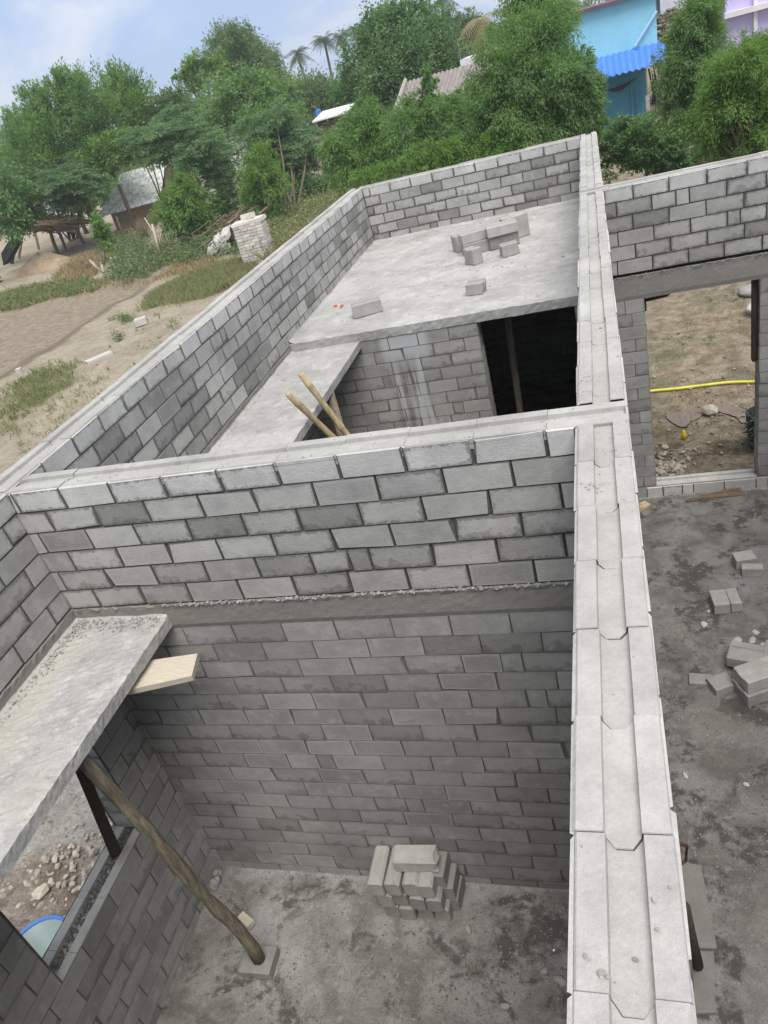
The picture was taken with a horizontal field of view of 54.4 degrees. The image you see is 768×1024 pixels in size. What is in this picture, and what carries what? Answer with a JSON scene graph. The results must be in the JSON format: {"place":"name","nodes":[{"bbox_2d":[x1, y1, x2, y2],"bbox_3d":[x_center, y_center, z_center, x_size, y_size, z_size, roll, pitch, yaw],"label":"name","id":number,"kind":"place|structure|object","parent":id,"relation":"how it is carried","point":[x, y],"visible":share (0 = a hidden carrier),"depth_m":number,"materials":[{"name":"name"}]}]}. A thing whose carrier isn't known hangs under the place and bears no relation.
{"place":"outdoors","nodes":[
{"label":"outdoors","id":0,"kind":"place"},
{"bbox_2d":[0,356,91,434],"bbox_3d":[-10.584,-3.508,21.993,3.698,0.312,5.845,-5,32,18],"label":"grass","id":1,"kind":"structure","parent":0,"point":[23,401],"depth_m":22.05,"materials":[{"name":"plant"}]},
{"bbox_2d":[0,273,110,312],"bbox_3d":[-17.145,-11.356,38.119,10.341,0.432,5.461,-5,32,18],"label":"grass","id":2,"kind":"structure","parent":0,"point":[95,286],"depth_m":36.80,"materials":[{"name":"plant"}]},
{"bbox_2d":[47,249,116,282],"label":"dry grass","id":3,"kind":"structure","parent":0,"point":[68,269],"depth_m":42.16,"materials":[{"name":"plant"}]},
{"bbox_2d":[22,261,206,293],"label":"dry grass","id":4,"kind":"structure","parent":0,"point":[156,277],"depth_m":34.02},
{"bbox_2d":[163,253,221,275],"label":"dry grass","id":5,"kind":"structure","parent":0,"point":[173,268],"depth_m":34.18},
{"bbox_2d":[133,254,262,314],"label":"grass","id":6,"kind":"structure","parent":0,"point":[213,278],"depth_m":29.61,"materials":[{"name":"plant"}]},
{"bbox_2d":[0,0,604,166],"label":"sky","id":7,"kind":"structure","parent":0,"point":[153,35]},
{"bbox_2d":[249,177,360,263],"bbox_3d":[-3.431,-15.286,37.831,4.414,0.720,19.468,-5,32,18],"label":"grass","id":8,"kind":"structure","parent":0,"point":[287,236],"depth_m":35.62,"materials":[{"name":"plant"}]},
{"bbox_2d":[161,870,568,1023],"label":"room floor","id":9,"kind":"structure","parent":0,"point":[194,999],"depth_m":5.37,"materials":[{"name":"concrete"}]},
{"bbox_2d":[238,945,279,979],"bbox_3d":[-0.920,3.320,5.520,0.256,0.085,0.206,-5,32,18],"label":"concrete block","id":10,"kind":"object","parent":9,"relation":"on","point":[265,969],"depth_m":5.46,"materials":[{"name":"concrete"}]},
{"bbox_2d":[79,754,264,964],"bbox_3d":[-1.275,2.280,4.755,0.132,2.569,0.349,7,37,34],"label":"wooden prop","id":11,"kind":"object","parent":10,"relation":"on","point":[96,774],"visible":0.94,"depth_m":4.59,"materials":[{"name":"brown wood"}]},
{"bbox_2d":[182,872,568,1023],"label":"gravel","id":12,"kind":"structure","parent":9,"relation":"on","point":[468,992],"depth_m":5.28,"materials":[{"name":"gravel"}]},
{"bbox_2d":[201,886,567,1023],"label":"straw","id":13,"kind":"object","parent":9,"relation":"on","point":[404,983],"visible":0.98,"depth_m":5.18,"materials":[{"name":"plant"}]},
{"bbox_2d":[384,904,400,916],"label":"concrete block","id":14,"kind":"object","parent":9,"relation":"on","point":[393,911],"depth_m":5.56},
{"bbox_2d":[377,891,395,906],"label":"concrete block","id":15,"kind":"object","parent":14,"relation":"on","point":[386,900],"depth_m":5.47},
{"bbox_2d":[367,845,390,895],"bbox_3d":[-0.028,2.653,5.539,0.121,0.146,0.313,-5,32,18],"label":"concrete block","id":16,"kind":"object","parent":15,"relation":"on","point":[378,869],"depth_m":5.46,"materials":[{"name":"concrete"}]},
{"bbox_2d":[399,904,417,919],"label":"concrete block","id":17,"kind":"object","parent":9,"relation":"on","point":[408,913],"depth_m":5.51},
{"bbox_2d":[393,890,409,905],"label":"concrete block","id":18,"kind":"object","parent":17,"relation":"on","point":[403,899],"depth_m":5.46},
{"bbox_2d":[384,845,403,895],"bbox_3d":[0.098,2.636,5.506,0.121,0.146,0.312,-5,32,18],"label":"concrete block","id":19,"kind":"object","parent":18,"relation":"on","point":[393,882],"depth_m":5.39,"materials":[{"name":"concrete"}]},
{"bbox_2d":[418,908,434,917],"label":"concrete block","id":20,"kind":"object","parent":9,"relation":"on","point":[427,913],"depth_m":5.51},
{"bbox_2d":[409,895,427,909],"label":"concrete block","id":21,"kind":"object","parent":20,"relation":"on","point":[418,902],"depth_m":5.39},
{"bbox_2d":[402,872,419,895],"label":"concrete block","id":22,"kind":"object","parent":21,"relation":"on","point":[409,882],"depth_m":5.35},
{"bbox_2d":[393,845,440,871],"bbox_3d":[0.240,2.501,5.406,0.325,0.110,0.152,-7,31,15],"label":"concrete block","id":23,"kind":"object","parent":22,"relation":"on","point":[415,858],"depth_m":5.36,"materials":[{"name":"concrete"}]},
{"bbox_2d":[435,899,452,920],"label":"concrete block","id":24,"kind":"object","parent":9,"relation":"on","point":[446,914],"depth_m":5.45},
{"bbox_2d":[426,886,445,911],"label":"concrete block","id":25,"kind":"object","parent":24,"relation":"on","point":[436,903],"depth_m":5.36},
{"bbox_2d":[417,847,437,897],"bbox_3d":[0.328,2.614,5.433,0.123,0.146,0.315,-5,32,18],"label":"concrete block","id":26,"kind":"object","parent":25,"relation":"on","point":[426,885],"depth_m":5.31,"materials":[{"name":"concrete"}]},
{"bbox_2d":[449,875,465,910],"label":"concrete block","id":27,"kind":"object","parent":9,"relation":"on","point":[456,903],"depth_m":5.52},
{"bbox_2d":[443,863,459,898],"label":"concrete block","id":28,"kind":"object","parent":27,"relation":"on","point":[450,890],"depth_m":5.45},
{"bbox_2d":[435,851,450,886],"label":"concrete block","id":29,"kind":"object","parent":28,"relation":"on","point":[442,874],"depth_m":5.40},
{"bbox_2d":[0,66,754,931],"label":"ground","id":30,"kind":"structure","parent":0,"point":[68,328],"depth_m":15.36,"materials":[{"name":"soil"}]},
{"bbox_2d":[0,153,53,247],"bbox_3d":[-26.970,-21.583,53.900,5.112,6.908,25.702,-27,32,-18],"label":"broadleaf tree","id":31,"kind":"object","parent":30,"relation":"on","point":[18,211],"visible":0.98,"depth_m":44.73,"materials":[{"name":"green plant"}]},
{"bbox_2d":[11,252,71,278],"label":"earth mound","id":32,"kind":"object","parent":30,"relation":"on","point":[37,263],"visible":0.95,"depth_m":46.18,"materials":[{"name":"soil"}]},
{"bbox_2d":[20,915,63,957],"bbox_3d":[-2.701,3.651,6.046,0.550,0.468,0.550,-5,32,18],"label":"plastic tub","id":33,"kind":"object","parent":30,"relation":"on","point":[38,935],"visible":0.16,"depth_m":6.17,"materials":[{"name":"plastic"}]},
{"bbox_2d":[1,214,90,265],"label":"brushwood shed","id":34,"kind":"structure","parent":30,"relation":"on","point":[50,227],"depth_m":50.35,"materials":[{"name":"brown wood"}]},
{"bbox_2d":[0,794,113,916],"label":"gravel","id":35,"kind":"structure","parent":30,"relation":"on","point":[45,858],"depth_m":7.11,"materials":[{"name":"gravel"}]},
{"bbox_2d":[0,55,124,236],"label":"plume tree","id":36,"kind":"object","parent":30,"relation":"on","point":[36,129],"visible":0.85,"depth_m":48.41,"materials":[{"name":"green plant"}]},
{"bbox_2d":[30,150,126,239],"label":"thorn tree","id":37,"kind":"object","parent":30,"relation":"on","point":[79,189],"visible":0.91,"depth_m":47.57,"materials":[{"name":"green plant"}]},
{"bbox_2d":[0,332,165,445],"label":"grass","id":38,"kind":"structure","parent":30,"relation":"on","point":[55,404],"depth_m":20.10,"materials":[{"name":"plant"}]},
{"bbox_2d":[12,312,160,451],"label":"weeds","id":39,"kind":"object","parent":30,"relation":"on","point":[23,415],"visible":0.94,"depth_m":20.69,"materials":[{"name":"green plant"}]},
{"bbox_2d":[87,209,116,257],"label":"sapling","id":40,"kind":"object","parent":30,"relation":"on","point":[101,230],"visible":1,"depth_m":40.46,"materials":[{"name":"green plant"}]},
{"bbox_2d":[73,117,160,232],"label":"bushy tree","id":41,"kind":"object","parent":30,"relation":"on","point":[111,159],"visible":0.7,"depth_m":48.98,"materials":[{"name":"green plant"}]},
{"bbox_2d":[87,222,151,255],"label":"weeds","id":42,"kind":"object","parent":30,"relation":"on","point":[135,240],"visible":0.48,"depth_m":46.40,"materials":[{"name":"green plant"}]},
{"bbox_2d":[96,54,158,160],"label":"plume tree","id":43,"kind":"object","parent":30,"relation":"on","point":[133,100],"visible":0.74,"depth_m":53.18,"materials":[{"name":"green plant"}]},
{"bbox_2d":[95,231,184,285],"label":"weeds","id":44,"kind":"object","parent":30,"relation":"on","point":[135,253],"visible":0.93,"depth_m":36.72,"materials":[{"name":"green plant"}]},
{"bbox_2d":[98,162,188,233],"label":"thatched hut","id":45,"kind":"object","parent":30,"relation":"on","point":[138,189],"visible":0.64,"depth_m":53.23,"materials":[{"name":"plant"}]},
{"bbox_2d":[111,100,242,199],"bbox_3d":[-13.336,-19.416,43.505,6.031,6.810,14.001,-34,34,-28],"label":"thorn tree","id":46,"kind":"object","parent":30,"relation":"on","point":[191,144],"visible":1,"depth_m":39.20,"materials":[{"name":"green plant"}]},
{"bbox_2d":[140,77,214,200],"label":"bushy tree","id":47,"kind":"object","parent":30,"relation":"on","point":[165,98],"visible":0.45,"depth_m":55.18,"materials":[{"name":"green plant"}]},
{"bbox_2d":[146,164,229,247],"bbox_3d":[-10.502,-15.482,38.836,4.017,4.757,4.154,-5,32,18],"label":"neem sapling","id":48,"kind":"object","parent":30,"relation":"on","point":[182,207],"visible":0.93,"depth_m":38.14,"materials":[{"name":"green plant"}]},
{"bbox_2d":[161,224,239,264],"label":"weeds","id":49,"kind":"object","parent":30,"relation":"on","point":[191,247],"visible":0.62,"depth_m":35.67,"materials":[{"name":"green plant"}]},
{"bbox_2d":[170,46,232,96],"bbox_3d":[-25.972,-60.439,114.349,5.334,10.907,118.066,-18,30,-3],"label":"slender tree","id":50,"kind":"object","parent":30,"relation":"on","point":[191,78],"visible":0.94,"depth_m":62.65,"materials":[{"name":"green plant"}]},
{"bbox_2d":[203,188,258,229],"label":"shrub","id":51,"kind":"object","parent":30,"relation":"on","point":[221,197],"visible":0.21,"depth_m":42.96,"materials":[{"name":"green plant"}]},
{"bbox_2d":[191,203,279,256],"bbox_3d":[-7.121,-13.210,35.186,4.308,2.013,2.604,-5,32,18],"label":"firewood pile","id":52,"kind":"object","parent":30,"relation":"on","point":[225,232],"visible":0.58,"depth_m":34.76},
{"bbox_2d":[199,14,298,110],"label":"round tree","id":53,"kind":"object","parent":30,"relation":"on","point":[237,44],"visible":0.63,"depth_m":69.92,"materials":[{"name":"green plant"}]},
{"bbox_2d":[192,57,308,159],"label":"bushy tree","id":54,"kind":"object","parent":30,"relation":"on","point":[230,92],"visible":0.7,"depth_m":51.28,"materials":[{"name":"green plant"}]},
{"bbox_2d":[179,166,323,252],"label":"weeds","id":55,"kind":"object","parent":30,"relation":"on","point":[289,203],"visible":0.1,"depth_m":39.03,"materials":[{"name":"green plant"}]},
{"bbox_2d":[231,211,273,263],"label":"masonry pillar","id":56,"kind":"structure","parent":30,"relation":"on","point":[250,229],"depth_m":30.45,"materials":[{"name":"brick"}]},
{"bbox_2d":[233,134,296,224],"bbox_3d":[-5.669,-15.824,36.299,3.196,4.379,3.444,-5,32,18],"label":"neem sapling","id":57,"kind":"object","parent":30,"relation":"on","point":[261,179],"visible":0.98,"depth_m":35.86,"materials":[{"name":"green plant"}]},
{"bbox_2d":[204,126,330,211],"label":"bushy tree","id":58,"kind":"object","parent":30,"relation":"on","point":[232,192],"visible":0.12,"depth_m":49.59,"materials":[{"name":"green plant"}]},
{"bbox_2d":[223,97,326,208],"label":"thorn tree","id":59,"kind":"object","parent":30,"relation":"on","point":[293,147],"visible":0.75,"depth_m":41.57,"materials":[{"name":"green plant"}]},
{"bbox_2d":[270,170,336,216],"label":"bush","id":60,"kind":"object","parent":30,"relation":"on","point":[314,181],"visible":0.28,"depth_m":41.72,"materials":[{"name":"green plant"}]},
{"bbox_2d":[1,0,609,230],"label":"trees","id":61,"kind":"object","parent":30,"relation":"on","point":[586,3],"visible":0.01,"depth_m":85.86,"materials":[{"name":"green plant"}]},
{"bbox_2d":[283,67,352,125],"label":"bushy tree","id":62,"kind":"object","parent":30,"relation":"on","point":[313,95],"visible":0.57,"depth_m":61.62,"materials":[{"name":"green plant"}]},
{"bbox_2d":[307,31,338,78],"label":"palm tree","id":63,"kind":"object","parent":30,"relation":"on","point":[319,40],"visible":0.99,"depth_m":101.11,"materials":[{"name":"green plant"}]},
{"bbox_2d":[312,103,354,174],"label":"white roof shed","id":64,"kind":"structure","parent":30,"relation":"on","point":[323,116],"depth_m":43.81,"materials":[{"name":"paint"}]},
{"bbox_2d":[312,93,406,198],"bbox_3d":[-0.369,-11.015,24.909,3.482,5.193,3.014,-17,30,-1],"label":"neem tree","id":65,"kind":"object","parent":30,"relation":"on","point":[357,136],"visible":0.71,"depth_m":23.82,"materials":[{"name":"green plant"}]},
{"bbox_2d":[0,131,767,1023],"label":"unfinished house","id":66,"kind":"structure","parent":30,"relation":"on","point":[412,607],"depth_m":4.79,"materials":[{"name":"concrete"}]},
{"bbox_2d":[75,768,120,858],"bbox_3d":[-1.916,2.018,5.017,0.316,0.965,0.108,-1,33,25],"label":"wooden post","id":67,"kind":"object","parent":66,"relation":"on","point":[100,816],"visible":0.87,"depth_m":4.98,"materials":[{"name":"brown wood"}]},
{"bbox_2d":[126,654,199,695],"bbox_3d":[-1.398,0.974,4.519,0.560,0.038,0.261,-13,30,5],"label":"plank","id":68,"kind":"object","parent":66,"relation":"attached to","point":[161,673],"visible":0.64,"depth_m":4.45,"materials":[{"name":"wood"}]},
{"bbox_2d":[350,296,382,318],"bbox_3d":[-0.211,-2.476,9.039,0.363,0.150,0.192,-15,30,2],"label":"concrete block","id":69,"kind":"object","parent":66,"relation":"on","point":[366,307],"depth_m":8.96,"materials":[{"name":"concrete"}]},
{"bbox_2d":[463,246,482,264],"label":"concrete block","id":70,"kind":"object","parent":66,"relation":"on","point":[472,255],"depth_m":9.76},
{"bbox_2d":[465,278,485,295],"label":"concrete block","id":71,"kind":"object","parent":66,"relation":"on","point":[475,287],"depth_m":8.60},
{"bbox_2d":[499,212,529,237],"bbox_3d":[1.823,-3.984,10.435,0.343,0.300,0.202,-26,31,-17],"label":"concrete block","id":72,"kind":"object","parent":66,"relation":"on","point":[521,218],"depth_m":10.37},
{"bbox_2d":[751,279,757,361],"bbox_3d":[4.011,-2.080,8.096,0.061,0.941,0.098,-5,32,18],"label":"door frame piece","id":73,"kind":"object","parent":66,"relation":"attached to","point":[754,303],"depth_m":8.05,"materials":[{"name":"grey wood"}]},
{"bbox_2d":[321,0,474,120],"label":"broadleaf tree","id":74,"kind":"object","parent":30,"relation":"on","point":[390,56],"visible":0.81,"depth_m":49.66,"materials":[{"name":"green plant"}]},
{"bbox_2d":[372,65,464,176],"bbox_3d":[1.202,-10.787,23.521,3.054,5.448,2.716,-28,32,-21],"label":"neem tree","id":75,"kind":"object","parent":30,"relation":"on","point":[417,120],"visible":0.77,"depth_m":22.60,"materials":[{"name":"green plant"}]},
{"bbox_2d":[393,62,496,114],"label":"grey roof house","id":76,"kind":"structure","parent":30,"relation":"on","point":[451,79],"depth_m":37.63,"materials":[{"name":"metal"}]},
{"bbox_2d":[345,122,546,189],"bbox_3d":[2.071,-9.352,22.254,6.035,3.892,2.100,-5,32,18],"label":"shrub","id":77,"kind":"object","parent":30,"relation":"on","point":[481,147],"visible":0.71,"depth_m":21.48,"materials":[{"name":"green plant"}]},
{"bbox_2d":[437,80,483,134],"bbox_3d":[3.151,-13.535,28.012,2.473,4.605,2.404,-5,32,18],"label":"bushy tree","id":78,"kind":"object","parent":30,"relation":"on","point":[457,102],"visible":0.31,"depth_m":27.08,"materials":[{"name":"green plant"}]},
{"bbox_2d":[440,1,488,55],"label":"bushy tree","id":79,"kind":"object","parent":30,"relation":"on","point":[457,19],"visible":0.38,"depth_m":64.50,"materials":[{"name":"green plant"}]},
{"bbox_2d":[457,12,501,62],"bbox_3d":[5.509,-22.542,39.746,2.799,6.617,2.946,-5,32,18],"label":"palm tree","id":80,"kind":"object","parent":30,"relation":"on","point":[478,22],"visible":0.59,"depth_m":38.21,"materials":[{"name":"brown plant"}]},
{"bbox_2d":[455,0,611,153],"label":"neem tree","id":81,"kind":"object","parent":30,"relation":"on","point":[543,84],"visible":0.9,"depth_m":20.74,"materials":[{"name":"green plant"}]},
{"bbox_2d":[486,0,589,54],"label":"feathery tree","id":82,"kind":"object","parent":30,"relation":"on","point":[505,6],"visible":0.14,"depth_m":26.76,"materials":[{"name":"green plant"}]},
{"bbox_2d":[557,0,665,128],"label":"blue house","id":83,"kind":"structure","parent":30,"relation":"on","point":[621,35],"depth_m":36.89,"materials":[{"name":"paint"}]},
{"bbox_2d":[597,109,713,176],"bbox_3d":[8.587,-11.448,23.807,3.762,2.725,2.455,-5,32,18],"label":"shrub","id":84,"kind":"object","parent":30,"relation":"on","point":[630,144],"visible":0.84,"depth_m":23.52,"materials":[{"name":"green plant"}]},
{"bbox_2d":[656,6,686,115],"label":"rubble wall","id":85,"kind":"structure","parent":30,"relation":"on","point":[660,20],"depth_m":36.41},
{"bbox_2d":[666,407,702,426],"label":"puddle","id":86,"kind":"object","parent":30,"relation":"on","point":[672,417],"visible":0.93,"depth_m":11.55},
{"bbox_2d":[642,0,737,164],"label":"neem tree","id":87,"kind":"object","parent":30,"relation":"on","point":[699,28],"visible":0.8,"depth_m":19.20,"materials":[{"name":"green plant"}]},
{"bbox_2d":[650,380,754,391],"bbox_3d":[5.215,-2.011,12.143,3.252,0.048,0.355,0,33,25],"label":"garden hose","id":88,"kind":"object","parent":30,"relation":"on","point":[703,385],"visible":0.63,"depth_m":12.23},
{"bbox_2d":[650,318,754,476],"bbox_3d":[5.580,-2.553,12.912,3.031,0.078,9.029,-5,32,18],"label":"rubble","id":89,"kind":"object","parent":30,"relation":"on","point":[662,468],"visible":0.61,"depth_m":10.62,"materials":[{"name":"stone"}]},
{"bbox_2d":[678,25,767,163],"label":"neem tree","id":90,"kind":"object","parent":30,"relation":"on","point":[732,110],"visible":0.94,"depth_m":15.91,"materials":[{"name":"green plant"}]},
{"bbox_2d":[704,403,745,422],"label":"puddle","id":91,"kind":"object","parent":30,"relation":"on","point":[726,408],"visible":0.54,"depth_m":11.36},
{"bbox_2d":[739,406,754,451],"bbox_3d":[5.180,-1.143,10.198,0.592,0.588,0.635,-5,32,18],"label":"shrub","id":92,"kind":"object","parent":30,"relation":"on","point":[750,418],"visible":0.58,"depth_m":10.21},
{"bbox_2d":[458,227,486,244],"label":"concrete block","id":93,"kind":"object","parent":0,"point":[472,236],"depth_m":10.19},
{"bbox_2d":[484,218,518,238],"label":"concrete block","id":94,"kind":"object","parent":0,"point":[501,228],"depth_m":10.05,"materials":[{"name":"concrete"}]},
{"bbox_2d":[492,375,576,415],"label":"back room floor","id":95,"kind":"structure","parent":0,"point":[549,393],"depth_m":12.79,"materials":[{"name":"concrete"}]},
{"bbox_2d":[285,391,336,437],"bbox_3d":[0.144,-0.113,7.691,1.613,3.130,0.075,-30,33,-23],"label":"bamboo pole","id":96,"kind":"object","parent":95,"relation":"on","point":[306,411],"visible":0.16,"depth_m":6.77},
{"bbox_2d":[298,372,349,435],"bbox_3d":[0.130,-0.127,7.702,1.159,3.143,0.073,-15,30,1],"label":"bamboo pole","id":97,"kind":"object","parent":95,"relation":"on","point":[312,389],"visible":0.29,"depth_m":7.08,"materials":[{"name":"wood"}]},
{"bbox_2d":[504,317,523,412],"bbox_3d":[1.688,-1.403,9.470,0.184,2.743,0.096,-5,32,18],"label":"wooden prop","id":98,"kind":"object","parent":95,"relation":"on","point":[513,361],"visible":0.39,"depth_m":9.18,"materials":[{"name":"brown wood"}]},
{"bbox_2d":[649,289,753,458],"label":"dry grass","id":99,"kind":"structure","parent":0,"point":[702,395],"depth_m":12.15,"materials":[{"name":"plant"}]},
{"bbox_2d":[639,489,767,1023],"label":"hall floor","id":100,"kind":"structure","parent":0,"point":[691,529],"depth_m":6.36,"materials":[{"name":"concrete"}]},
{"bbox_2d":[682,863,716,952],"bbox_3d":[2.075,2.694,5.143,0.316,0.060,0.632,-5,32,18],"label":"plank","id":101,"kind":"object","parent":100,"relation":"on","point":[696,899],"visible":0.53,"depth_m":5.09,"materials":[{"name":"wood"}]},
{"bbox_2d":[693,951,715,1015],"bbox_3d":[1.943,2.989,4.744,0.332,0.030,0.414,-5,32,18],"label":"plank","id":102,"kind":"object","parent":100,"relation":"on","point":[704,991],"visible":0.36,"depth_m":4.69,"materials":[{"name":"wood"}]},
{"bbox_2d":[686,901,703,971],"bbox_3d":[1.739,2.421,4.232,0.076,1.512,0.574,0,34,25],"label":"wooden prop","id":103,"kind":"object","parent":102,"relation":"on","point":[697,962],"visible":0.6,"depth_m":4.19,"materials":[{"name":"brown wood"}]},
{"bbox_2d":[646,492,767,1018],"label":"gravel","id":104,"kind":"structure","parent":100,"relation":"on","point":[728,944],"depth_m":5.77,"materials":[{"name":"gravel"}]},
{"bbox_2d":[706,672,733,695],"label":"concrete block","id":105,"kind":"object","parent":100,"relation":"on","point":[719,684],"depth_m":6.60,"materials":[{"name":"concrete"}]},
{"bbox_2d":[709,589,730,614],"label":"concrete block","id":106,"kind":"object","parent":100,"relation":"on","point":[719,601],"depth_m":7.41,"materials":[{"name":"concrete"}]},
{"bbox_2d":[732,550,756,569],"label":"concrete block","id":107,"kind":"object","parent":100,"relation":"on","point":[741,557],"depth_m":7.87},
{"bbox_2d":[726,640,764,666],"bbox_3d":[3.270,1.301,6.762,0.283,0.110,0.242,6,37,33],"label":"concrete block","id":108,"kind":"object","parent":100,"relation":"on","point":[739,653],"depth_m":6.73,"materials":[{"name":"concrete"}]},
{"bbox_2d":[732,678,767,706],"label":"concrete block","id":109,"kind":"object","parent":100,"relation":"on","point":[753,698],"depth_m":6.39,"materials":[{"name":"concrete"}]},
{"bbox_2d":[733,656,767,693],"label":"concrete block","id":110,"kind":"object","parent":109,"relation":"on","point":[750,677],"depth_m":6.40,"materials":[{"name":"concrete"}]},
{"bbox_2d":[742,563,763,576],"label":"concrete block","id":111,"kind":"object","parent":100,"relation":"on","point":[752,570],"depth_m":7.73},
{"bbox_2d":[715,0,767,60],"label":"lilac house","id":112,"kind":"structure","parent":0,"point":[740,14],"depth_m":36.96,"materials":[{"name":"paint"}]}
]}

